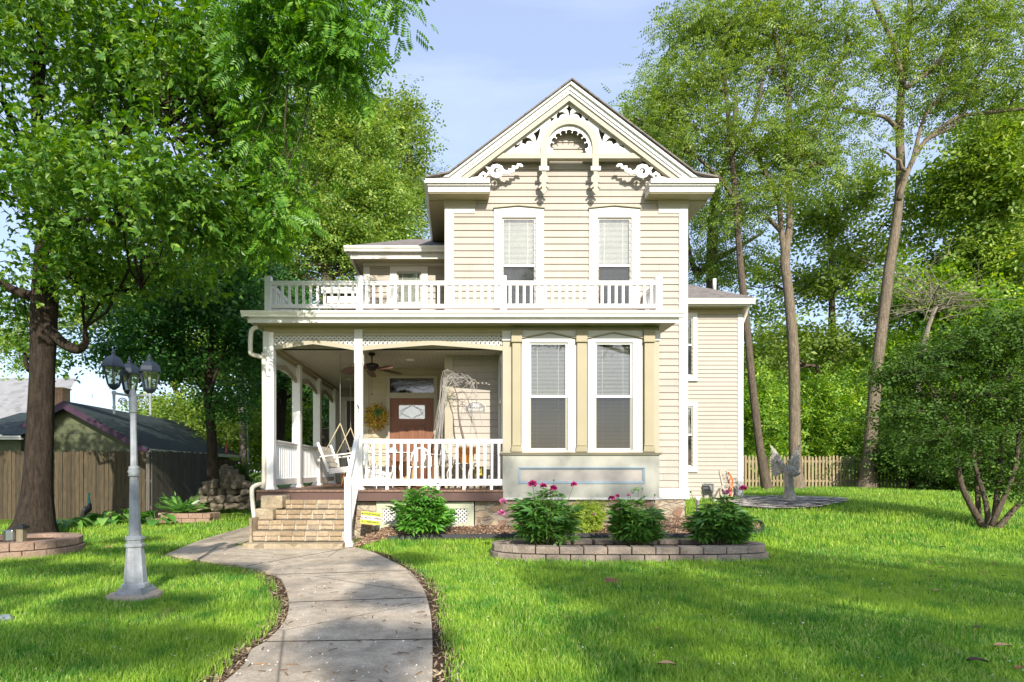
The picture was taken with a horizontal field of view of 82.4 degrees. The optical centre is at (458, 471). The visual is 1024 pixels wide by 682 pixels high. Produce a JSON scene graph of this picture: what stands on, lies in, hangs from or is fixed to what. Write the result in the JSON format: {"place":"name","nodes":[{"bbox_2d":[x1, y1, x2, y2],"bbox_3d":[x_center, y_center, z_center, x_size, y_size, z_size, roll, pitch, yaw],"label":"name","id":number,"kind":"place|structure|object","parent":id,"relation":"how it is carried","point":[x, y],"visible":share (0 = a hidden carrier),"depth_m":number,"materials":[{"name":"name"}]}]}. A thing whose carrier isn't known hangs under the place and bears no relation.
{"place":"outdoors","nodes":[
{"label":"outdoors","id":0,"kind":"place"},
{"bbox_2d":[474,466,483,487],"bbox_3d":[0.418,0.115,11.357,0.220,0.430,0.026,0,0,0],"label":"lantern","id":1,"kind":"object","parent":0,"point":[481,470],"visible":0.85,"depth_m":11.35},
{"bbox_2d":[0,472,1023,681],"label":"lawn","id":2,"kind":"structure","parent":0,"point":[227,513],"depth_m":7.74,"materials":[{"name":"plant"}]},
{"bbox_2d":[0,614,13,621],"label":"rock","id":3,"kind":"object","parent":2,"relation":"on","point":[4,617],"visible":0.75,"depth_m":4.81,"materials":[{"name":"white stone"}]},
{"bbox_2d":[0,413,54,451],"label":"shed","id":4,"kind":"structure","parent":2,"relation":"on","point":[9,424],"depth_m":17.64,"materials":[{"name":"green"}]},
{"bbox_2d":[0,378,75,435],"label":"neighbour house","id":5,"kind":"structure","parent":2,"relation":"on","point":[13,395],"depth_m":36.88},
{"bbox_2d":[0,532,85,559],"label":"round planter","id":6,"kind":"object","parent":2,"relation":"on","point":[40,544],"visible":0.84,"depth_m":8.60,"materials":[{"name":"brick"}]},
{"bbox_2d":[3,524,29,541],"bbox_3d":[-6.443,1.007,8.475,0.265,0.486,0.170,0,0,0],"label":"outlet post","id":7,"kind":"object","parent":6,"relation":"on","point":[19,534],"visible":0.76,"depth_m":8.45,"materials":[{"name":"brown wood"}]},
{"bbox_2d":[0,450,148,518],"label":"board fence","id":8,"kind":"object","parent":2,"relation":"on","point":[75,475],"visible":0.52,"depth_m":15.11,"materials":[{"name":"brown wood"}]},
{"bbox_2d":[56,517,94,530],"bbox_3d":[-8.497,1.181,12.618,0.977,0.368,1.238,0,0,34],"label":"hosta","id":9,"kind":"object","parent":2,"relation":"on","point":[79,522],"visible":0.6,"depth_m":12.52,"materials":[{"name":"green plant"}]},
{"bbox_2d":[80,493,91,520],"bbox_3d":[-8.846,0.867,13.806,0.286,0.728,0.125,0,0,4],"label":"peacock ornament","id":10,"kind":"object","parent":2,"relation":"on","point":[87,509],"visible":0.89,"depth_m":13.76,"materials":[{"name":"teal metal"}]},
{"bbox_2d":[82,512,126,526],"bbox_3d":[-8.361,1.161,13.708,0.941,0.398,1.007,0,0,15],"label":"hosta","id":11,"kind":"object","parent":2,"relation":"on","point":[96,516],"visible":0.78,"depth_m":13.60,"materials":[{"name":"green plant"}]},
{"bbox_2d":[1,401,240,504],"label":"garage","id":12,"kind":"structure","parent":2,"relation":"on","point":[78,427],"depth_m":18.50,"materials":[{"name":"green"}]},
{"bbox_2d":[95,508,153,524],"bbox_3d":[-8.183,1.154,14.262,1.508,0.477,1.345,0,0,33],"label":"hosta","id":13,"kind":"object","parent":2,"relation":"on","point":[113,520],"visible":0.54,"depth_m":13.97,"materials":[{"name":"green plant"}]},
{"bbox_2d":[101,349,162,602],"bbox_3d":[-3.213,0.055,5.768,0.536,2.490,0.500,-1,0,0],"label":"lamp post","id":14,"kind":"object","parent":2,"relation":"on","point":[135,585],"visible":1,"depth_m":5.73,"materials":[{"name":"white metal"}]},
{"bbox_2d":[0,258,291,462],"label":"linden tree","id":15,"kind":"object","parent":2,"relation":"on","point":[184,416],"visible":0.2,"depth_m":27.00,"materials":[{"name":"green plant"}]},
{"bbox_2d":[127,510,176,525],"bbox_3d":[-7.296,1.136,13.784,1.112,0.396,1.161,0,0,-26],"label":"hosta","id":16,"kind":"object","parent":2,"relation":"on","point":[153,522],"visible":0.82,"depth_m":13.84,"materials":[{"name":"green plant"}]},
{"bbox_2d":[0,0,354,534],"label":"boxelder tree","id":17,"kind":"object","parent":2,"relation":"on","point":[159,69],"visible":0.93,"depth_m":9.44,"materials":[{"name":"green plant"}]},
{"bbox_2d":[146,450,211,518],"bbox_3d":[-8.093,0.355,17.259,0.136,1.937,4.627,0,0,-3],"label":"board fence","id":18,"kind":"object","parent":2,"relation":"on","point":[182,475],"visible":0.62,"depth_m":16.21,"materials":[{"name":"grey wood"}]},
{"bbox_2d":[154,512,219,522],"bbox_3d":[-6.748,1.147,14.645,1.386,0.245,0.910,0,0,0],"label":"planter","id":19,"kind":"object","parent":2,"relation":"on","point":[191,517],"visible":0.65,"depth_m":14.20,"materials":[{"name":"stone"}]},
{"bbox_2d":[155,491,209,512],"bbox_3d":[-6.947,0.749,14.582,1.325,0.603,1.205,0,0,-12],"label":"fern","id":20,"kind":"object","parent":19,"relation":"on","point":[181,507],"visible":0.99,"depth_m":14.40,"materials":[{"name":"green plant"}]},
{"bbox_2d":[59,225,326,478],"bbox_3d":[-7.455,-3.445,15.789,7.625,7.296,4.975,0,0,0],"label":"maple tree","id":21,"kind":"object","parent":2,"relation":"on","point":[155,324],"visible":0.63,"depth_m":15.31,"materials":[{"name":"green plant"}]},
{"bbox_2d":[216,430,227,452],"bbox_3d":[-6.263,-0.791,15.400,0.346,0.622,0.090,0,0,0],"label":"bird feeder","id":22,"kind":"object","parent":21,"relation":"hanging from","point":[226,447],"visible":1,"depth_m":15.38,"materials":[{"name":"red"}]},
{"bbox_2d":[189,464,259,510],"bbox_3d":[-6.616,0.449,16.546,1.820,1.324,1.073,0,0,0],"label":"rockery","id":23,"kind":"object","parent":2,"relation":"on","point":[232,481],"visible":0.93,"depth_m":16.32,"materials":[{"name":"stone"}]},
{"bbox_2d":[216,459,238,501],"bbox_3d":[-8.625,0.390,21.506,0.149,1.695,1.175,0,0,25],"label":"board fence","id":24,"kind":"object","parent":2,"relation":"on","point":[229,462],"visible":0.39,"depth_m":21.47,"materials":[{"name":"brown wood"}]},
{"bbox_2d":[124,246,336,440],"bbox_3d":[-7.551,-4.328,21.977,9.648,9.202,7.272,0,0,18],"label":"oak tree","id":25,"kind":"object","parent":2,"relation":"on","point":[282,388],"visible":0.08,"depth_m":20.83,"materials":[{"name":"green plant"}]},
{"bbox_2d":[225,457,255,502],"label":"arborvitae","id":26,"kind":"object","parent":2,"relation":"on","point":[243,469],"visible":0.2,"depth_m":17.99,"materials":[{"name":"green plant"}]},
{"bbox_2d":[197,575,288,681],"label":"soil edge","id":27,"kind":"object","parent":2,"relation":"on","point":[269,631],"visible":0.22,"depth_m":4.61,"materials":[{"name":"brown soil"}]},
{"bbox_2d":[163,554,464,681],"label":"leaf litter","id":28,"kind":"object","parent":27,"relation":"on","point":[247,649],"visible":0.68,"depth_m":4.43,"materials":[{"name":"brown plant"}]},
{"bbox_2d":[238,359,248,476],"bbox_3d":[-9.608,-3.498,25.966,0.700,9.509,0.392,0,0,0],"label":"utility pole","id":29,"kind":"object","parent":2,"relation":"on","point":[243,452],"visible":0.21,"depth_m":25.86,"materials":[{"name":"brown wood"}]},
{"bbox_2d":[217,377,312,484],"bbox_3d":[-8.176,-1.958,28.728,7.899,6.294,8.497,0,0,0],"label":"hackberry tree","id":30,"kind":"object","parent":2,"relation":"on","point":[307,436],"visible":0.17,"depth_m":26.91,"materials":[{"name":"green plant"}]},
{"bbox_2d":[243,495,355,548],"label":"brick steps","id":31,"kind":"structure","parent":2,"relation":"on","point":[280,522],"depth_m":9.67,"materials":[{"name":"brick"}]},
{"bbox_2d":[167,526,432,681],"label":"walkway","id":32,"kind":"structure","parent":2,"relation":"on","point":[379,654],"depth_m":4.90,"materials":[{"name":"concrete"}]},
{"bbox_2d":[177,553,432,681],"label":"fallen catkins","id":33,"kind":"object","parent":32,"relation":"on","point":[332,643],"visible":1,"depth_m":4.14,"materials":[{"name":"brown plant"}]},
{"bbox_2d":[344,430,359,546],"bbox_3d":[-1.807,0.235,9.988,0.170,1.970,1.076,0,0,0],"label":"stair railing","id":34,"kind":"object","parent":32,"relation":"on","point":[351,483],"visible":0.86,"depth_m":9.53,"materials":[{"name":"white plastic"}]},
{"bbox_2d":[170,0,438,283],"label":"walnut tree","id":35,"kind":"object","parent":2,"relation":"on","point":[326,52],"visible":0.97,"depth_m":8.15,"materials":[{"name":"green plant"}]},
{"bbox_2d":[231,82,428,483],"bbox_3d":[-5.581,-7.780,24.987,9.717,18.002,6.403,0,0,0],"label":"elm tree","id":36,"kind":"object","parent":2,"relation":"on","point":[375,199],"visible":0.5,"depth_m":24.22,"materials":[{"name":"green plant"}]},
{"bbox_2d":[362,74,450,239],"bbox_3d":[-2.918,-9.510,30.089,8.091,21.486,5.807,0,0,0],"label":"cottonwood tree","id":37,"kind":"object","parent":2,"relation":"on","point":[405,107],"visible":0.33,"depth_m":29.47,"materials":[{"name":"green plant"}]},
{"bbox_2d":[371,550,465,681],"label":"soil edge","id":38,"kind":"object","parent":2,"relation":"on","point":[439,651],"visible":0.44,"depth_m":4.38,"materials":[{"name":"brown soil"}]},
{"bbox_2d":[240,77,755,537],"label":"house","id":39,"kind":"structure","parent":2,"relation":"on","point":[581,331],"depth_m":11.38,"materials":[{"name":"beige paint"}]},
{"bbox_2d":[317,354,368,473],"bbox_3d":[-2.360,-1.138,12.025,0.862,2.374,1.200,0,0,0],"label":"porch swing","id":40,"kind":"object","parent":39,"relation":"hanging from","point":[326,456],"visible":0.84,"depth_m":11.47,"materials":[{"name":"white paint"}]},
{"bbox_2d":[341,473,346,486],"bbox_3d":[-2.489,0.130,12.700,0.180,0.400,0.180,0,0,0],"label":"wooden stool","id":41,"kind":"object","parent":39,"relation":"on","point":[342,479],"visible":0.28,"depth_m":12.63,"materials":[{"name":"orange wood"}]},
{"bbox_2d":[341,397,354,466],"bbox_3d":[-2.967,-0.876,16.290,0.630,2.412,0.060,0,0,0],"label":"storm door","id":42,"kind":"structure","parent":39,"relation":"in","point":[345,401],"depth_m":16.29,"materials":[{"name":"white paint"}]},
{"bbox_2d":[341,353,401,394],"bbox_3d":[-1.723,-1.897,11.378,1.199,0.823,1.206,0,0,0],"label":"ceiling fan","id":43,"kind":"object","parent":39,"relation":"hanging from","point":[371,367],"visible":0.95,"depth_m":11.34,"materials":[{"name":"brown wood"}]},
{"bbox_2d":[364,444,389,488],"bbox_3d":[-1.601,-0.127,11.248,0.435,0.923,0.526,0,0,27],"label":"iron chair","id":44,"kind":"object","parent":39,"relation":"on","point":[369,460],"visible":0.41,"depth_m":11.32,"materials":[{"name":"white metal"}]},
{"bbox_2d":[364,402,390,433],"bbox_3d":[-1.808,-1.190,12.891,0.715,0.723,0.208,0,0,0],"label":"wreath","id":45,"kind":"object","parent":39,"relation":"attached to","point":[373,413],"visible":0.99,"depth_m":12.87,"materials":[{"name":"yellow plant"}]},
{"bbox_2d":[364,467,397,478],"bbox_3d":[-1.685,0.105,12.400,0.780,0.410,0.460,0,0,0],"label":"storage bench","id":46,"kind":"object","parent":39,"relation":"on","point":[370,472],"visible":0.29,"depth_m":12.20,"materials":[{"name":"white paint"}]},
{"bbox_2d":[377,452,411,487],"bbox_3d":[-1.285,-0.027,11.900,0.800,0.726,0.800,0,0,0],"label":"porch table","id":47,"kind":"object","parent":39,"relation":"on","point":[391,461],"visible":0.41,"depth_m":11.92,"materials":[{"name":"white wood"}]},
{"bbox_2d":[392,461,413,478],"bbox_3d":[-1.159,0.040,12.670,0.540,0.520,0.400,0,0,0],"label":"pine cabinet","id":48,"kind":"object","parent":39,"relation":"on","point":[404,469],"visible":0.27,"depth_m":12.48,"materials":[{"name":"brown wood"}]},
{"bbox_2d":[396,465,403,478],"bbox_3d":[-1.279,0.055,12.492,0.200,0.410,0.014,0,0,0],"label":"door","id":49,"kind":"structure","parent":48,"relation":"in","point":[398,472],"depth_m":12.49,"materials":[{"name":"orange wood"}]},
{"bbox_2d":[405,465,413,478],"bbox_3d":[-1.039,0.055,12.492,0.200,0.410,0.014,0,0,0],"label":"door","id":50,"kind":"structure","parent":48,"relation":"in","point":[405,465],"depth_m":12.49,"materials":[{"name":"orange wood"}]},
{"bbox_2d":[390,266,427,309],"bbox_3d":[-1.108,-3.798,13.014,0.866,1.556,0.165,0,0,0],"label":"window","id":51,"kind":"structure","parent":39,"relation":"in","point":[393,269],"depth_m":12.98,"materials":[{"name":"white paint"}]},
{"bbox_2d":[386,395,437,478],"bbox_3d":[-1.040,-0.688,12.986,1.148,2.036,0.128,0,0,0],"label":"front door","id":52,"kind":"structure","parent":39,"relation":"in","point":[412,416],"depth_m":13.00,"materials":[{"name":"brown wood"}]},
{"bbox_2d":[406,447,432,488],"bbox_3d":[-0.737,-0.073,11.150,0.490,0.814,0.490,0,0,0],"label":"chair","id":53,"kind":"object","parent":39,"relation":"on","point":[412,453],"visible":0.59,"depth_m":11.32,"materials":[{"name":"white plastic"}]},
{"bbox_2d":[425,444,452,488],"bbox_3d":[-0.383,-0.127,11.203,0.527,0.923,0.435,0,0,45],"label":"iron chair","id":54,"kind":"object","parent":39,"relation":"on","point":[447,453],"visible":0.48,"depth_m":11.19,"materials":[{"name":"white metal"}]},
{"bbox_2d":[454,463,476,488],"bbox_3d":[0.159,0.084,11.050,0.480,0.486,0.480,0,0,0],"label":"plant stand","id":55,"kind":"object","parent":39,"relation":"on","point":[465,472],"visible":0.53,"depth_m":10.99,"materials":[{"name":"white wood"}]},
{"bbox_2d":[433,369,482,462],"bbox_3d":[-0.007,-1.031,11.034,0.950,1.805,0.366,0,0,0],"label":"twig tree","id":56,"kind":"object","parent":55,"relation":"on","point":[460,449],"visible":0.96,"depth_m":10.99,"materials":[{"name":"white wood"}]},
{"bbox_2d":[466,401,485,411],"bbox_3d":[0.343,-1.290,11.573,0.403,0.212,0.025,0,0,0],"label":"address plaque","id":57,"kind":"object","parent":39,"relation":"attached to","point":[471,407],"visible":0.93,"depth_m":11.57,"materials":[{"name":"white"}]},
{"bbox_2d":[493,205,544,303],"bbox_3d":[1.202,-4.271,11.611,1.023,2.040,0.170,0,0,0],"label":"window","id":58,"kind":"structure","parent":39,"relation":"in","point":[518,237],"depth_m":11.66,"materials":[{"name":"white paint"}]},
{"bbox_2d":[588,204,640,303],"bbox_3d":[3.104,-4.271,11.611,1.042,2.040,0.170,0,0,0],"label":"window","id":59,"kind":"structure","parent":39,"relation":"in","point":[614,237],"depth_m":11.60,"materials":[{"name":"white paint"}]},
{"bbox_2d":[688,313,697,380],"bbox_3d":[5.886,-3.206,15.014,0.540,1.764,0.165,0,0,0],"label":"window","id":60,"kind":"structure","parent":39,"relation":"in","point":[690,378],"depth_m":14.96,"materials":[{"name":"white paint"}]},
{"bbox_2d":[688,402,697,471],"bbox_3d":[5.886,-0.890,15.014,0.540,1.812,0.165,0,0,0],"label":"window","id":61,"kind":"structure","parent":39,"relation":"in","point":[690,469],"depth_m":14.96,"materials":[{"name":"white paint"}]},
{"bbox_2d":[23,549,1023,681],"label":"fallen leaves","id":62,"kind":"object","parent":2,"relation":"on","point":[451,619],"visible":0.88,"depth_m":4.28,"materials":[{"name":"brown plant"}]},
{"bbox_2d":[353,515,760,546],"bbox_3d":[1.912,1.066,10.575,7.462,0.329,1.752,0,0,-5],"label":"mulch bed","id":63,"kind":"object","parent":2,"relation":"on","point":[463,529],"visible":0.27,"depth_m":10.30,"materials":[{"name":"brown wood"}]},
{"bbox_2d":[360,511,380,524],"bbox_3d":[-1.527,0.932,10.103,0.378,0.493,0.018,0,0,0],"label":"yard sign","id":64,"kind":"object","parent":63,"relation":"on","point":[373,518],"visible":1,"depth_m":10.10,"materials":[{"name":"yellow plastic"}]},
{"bbox_2d":[386,485,459,536],"bbox_3d":[-0.613,0.681,9.949,1.326,0.906,1.143,0,0,0],"label":"peony","id":65,"kind":"object","parent":63,"relation":"on","point":[425,514],"visible":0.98,"depth_m":9.75,"materials":[{"name":"green plant"}]},
{"bbox_2d":[568,495,613,534],"bbox_3d":[2.260,0.796,10.149,0.864,0.775,0.692,0,0,0],"label":"spirea","id":66,"kind":"object","parent":63,"relation":"on","point":[591,522],"visible":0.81,"depth_m":10.03,"materials":[{"name":"yellow plant"}]},
{"bbox_2d":[695,496,699,510],"bbox_3d":[4.605,0.715,11.200,0.088,0.475,0.086,0,0,0],"label":"standpipe","id":67,"kind":"object","parent":63,"relation":"on","point":[697,498],"visible":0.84,"depth_m":11.17,"materials":[{"name":"white plastic"}]},
{"bbox_2d":[117,136,1023,487],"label":"distant woods","id":68,"kind":"object","parent":2,"relation":"on","point":[255,472],"visible":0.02,"depth_m":32.99,"materials":[{"name":"green plant"}]},
{"bbox_2d":[387,520,764,540],"bbox_3d":[2.343,1.004,10.033,6.935,0.331,1.603,0,0,-17],"label":"lawn edging","id":69,"kind":"object","parent":2,"relation":"on","point":[582,535],"visible":0.31,"depth_m":9.88,"materials":[{"name":"black"}]},
{"bbox_2d":[604,577,619,584],"bbox_3d":[1.696,1.221,6.457,0.175,0.080,0.106,0,0,28],"label":"rock","id":70,"kind":"object","parent":2,"relation":"on","point":[608,579],"visible":0.61,"depth_m":6.43,"materials":[{"name":"stone"}]},
{"bbox_2d":[490,538,768,561],"bbox_3d":[2.492,1.159,8.600,4.047,0.221,1.156,0,0,0],"label":"raised flower bed","id":71,"kind":"object","parent":2,"relation":"on","point":[596,549],"visible":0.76,"depth_m":8.13,"materials":[{"name":"brick"}]},
{"bbox_2d":[498,479,595,547],"bbox_3d":[1.286,0.621,8.607,1.230,1.026,1.199,0,0,40],"label":"peony","id":72,"kind":"object","parent":71,"relation":"on","point":[537,525],"visible":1,"depth_m":8.41,"materials":[{"name":"green plant"}]},
{"bbox_2d":[604,487,669,546],"bbox_3d":[2.627,0.673,8.638,0.981,0.923,0.915,0,0,0],"label":"peony","id":73,"kind":"object","parent":71,"relation":"on","point":[634,526],"visible":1,"depth_m":8.49,"materials":[{"name":"green plant"}]},
{"bbox_2d":[680,485,758,545],"bbox_3d":[3.874,0.663,8.651,1.096,0.942,0.887,0,0,33],"label":"peony","id":74,"kind":"object","parent":71,"relation":"on","point":[726,523],"visible":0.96,"depth_m":8.49,"materials":[{"name":"green plant"}]},
{"bbox_2d":[658,660,675,665],"bbox_3d":[1.286,1.183,3.591,0.102,0.023,0.060,0,0,0],"label":"fallen leaf","id":75,"kind":"object","parent":2,"relation":"on","point":[665,661],"visible":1,"depth_m":3.60,"materials":[{"name":"beige plant"}]},
{"bbox_2d":[601,34,782,463],"bbox_3d":[9.885,-9.056,25.034,7.942,19.557,6.896,0,0,0],"label":"locust tree","id":76,"kind":"object","parent":2,"relation":"on","point":[712,267],"visible":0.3,"depth_m":24.63,"materials":[{"name":"green plant"}]},
{"bbox_2d":[611,0,824,489],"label":"locust tree","id":77,"kind":"object","parent":2,"relation":"on","point":[693,94],"visible":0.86,"depth_m":19.11,"materials":[{"name":"green plant"}]},
{"bbox_2d":[729,495,848,508],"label":"patio","id":78,"kind":"structure","parent":2,"relation":"on","point":[816,504],"depth_m":13.40,"materials":[{"name":"grey stone"}]},
{"bbox_2d":[712,470,735,501],"bbox_3d":[6.524,0.369,14.267,0.611,0.818,0.210,0,0,0],"label":"hose reel","id":79,"kind":"object","parent":78,"relation":"on","point":[724,475],"visible":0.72,"depth_m":14.21,"materials":[{"name":"beige plastic"}]},
{"bbox_2d":[769,445,800,500],"bbox_3d":[7.884,0.032,13.830,0.751,1.372,0.480,0,0,0],"label":"angel statue","id":80,"kind":"object","parent":78,"relation":"on","point":[791,468],"visible":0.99,"depth_m":13.93,"materials":[{"name":"stone"}]},
{"bbox_2d":[743,352,845,485],"bbox_3d":[12.491,-1.883,23.874,4.839,6.470,5.029,0,0,0],"label":"hedge shrub","id":81,"kind":"object","parent":2,"relation":"on","point":[773,413],"visible":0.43,"depth_m":23.14,"materials":[{"name":"green plant"}]},
{"bbox_2d":[684,0,926,488],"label":"locust tree","id":82,"kind":"object","parent":2,"relation":"on","point":[802,38],"visible":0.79,"depth_m":19.60,"materials":[{"name":"green plant"}]},
{"bbox_2d":[767,354,887,483],"bbox_3d":[15.399,-2.276,24.127,5.724,5.865,5.618,0,0,0],"label":"hedge shrub","id":83,"kind":"object","parent":2,"relation":"on","point":[824,439],"visible":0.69,"depth_m":23.50,"materials":[{"name":"green plant"}]},
{"bbox_2d":[743,455,925,487],"bbox_3d":[14.106,0.038,21.558,7.146,1.327,0.134,0,0,0],"label":"picket fence","id":84,"kind":"object","parent":2,"relation":"on","point":[806,460],"visible":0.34,"depth_m":21.49,"materials":[{"name":"brown wood"}]},
{"bbox_2d":[723,149,974,483],"bbox_3d":[17.875,-7.108,26.967,13.486,15.594,6.970,0,0,0],"label":"wild cherry tree","id":85,"kind":"object","parent":2,"relation":"on","point":[841,267],"visible":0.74,"depth_m":26.35,"materials":[{"name":"green plant"}]},
{"bbox_2d":[818,0,1023,488],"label":"locust tree","id":86,"kind":"object","parent":2,"relation":"on","point":[953,51],"visible":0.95,"depth_m":19.94,"materials":[{"name":"green plant"}]},
{"bbox_2d":[820,244,1023,484],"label":"mulberry tree","id":87,"kind":"object","parent":2,"relation":"on","point":[914,319],"visible":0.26,"depth_m":23.68,"materials":[{"name":"green plant"}]},
{"bbox_2d":[827,236,1023,392],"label":"dead tree","id":88,"kind":"object","parent":2,"relation":"on","point":[933,310],"visible":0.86,"depth_m":21.96,"materials":[{"name":"brown plant"}]},
{"bbox_2d":[833,300,1023,528],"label":"flowering bush","id":89,"kind":"object","parent":2,"relation":"on","point":[994,351],"visible":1,"depth_m":10.35,"materials":[{"name":"green plant"}]},
{"bbox_2d":[841,380,1023,491],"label":"laurel shrub","id":90,"kind":"object","parent":2,"relation":"on","point":[886,458],"visible":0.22,"depth_m":19.56,"materials":[{"name":"green plant"}]},
{"bbox_2d":[886,85,1023,443],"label":"ash tree","id":91,"kind":"object","parent":2,"relation":"on","point":[984,180],"visible":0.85,"depth_m":23.66,"materials":[{"name":"green plant"}]},
{"bbox_2d":[967,657,987,661],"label":"fallen leaf","id":92,"kind":"object","parent":2,"relation":"on","point":[973,658],"visible":1,"depth_m":3.66,"materials":[{"name":"brown plant"}]},
{"bbox_2d":[994,642,1011,646],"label":"fallen leaf","id":93,"kind":"object","parent":2,"relation":"on","point":[997,644],"visible":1,"depth_m":3.97,"materials":[{"name":"beige plant"}]},
{"bbox_2d":[0,0,1023,471],"label":"sky","id":94,"kind":"structure","parent":0,"point":[491,62],"materials":[{"name":"blue"}]}
]}

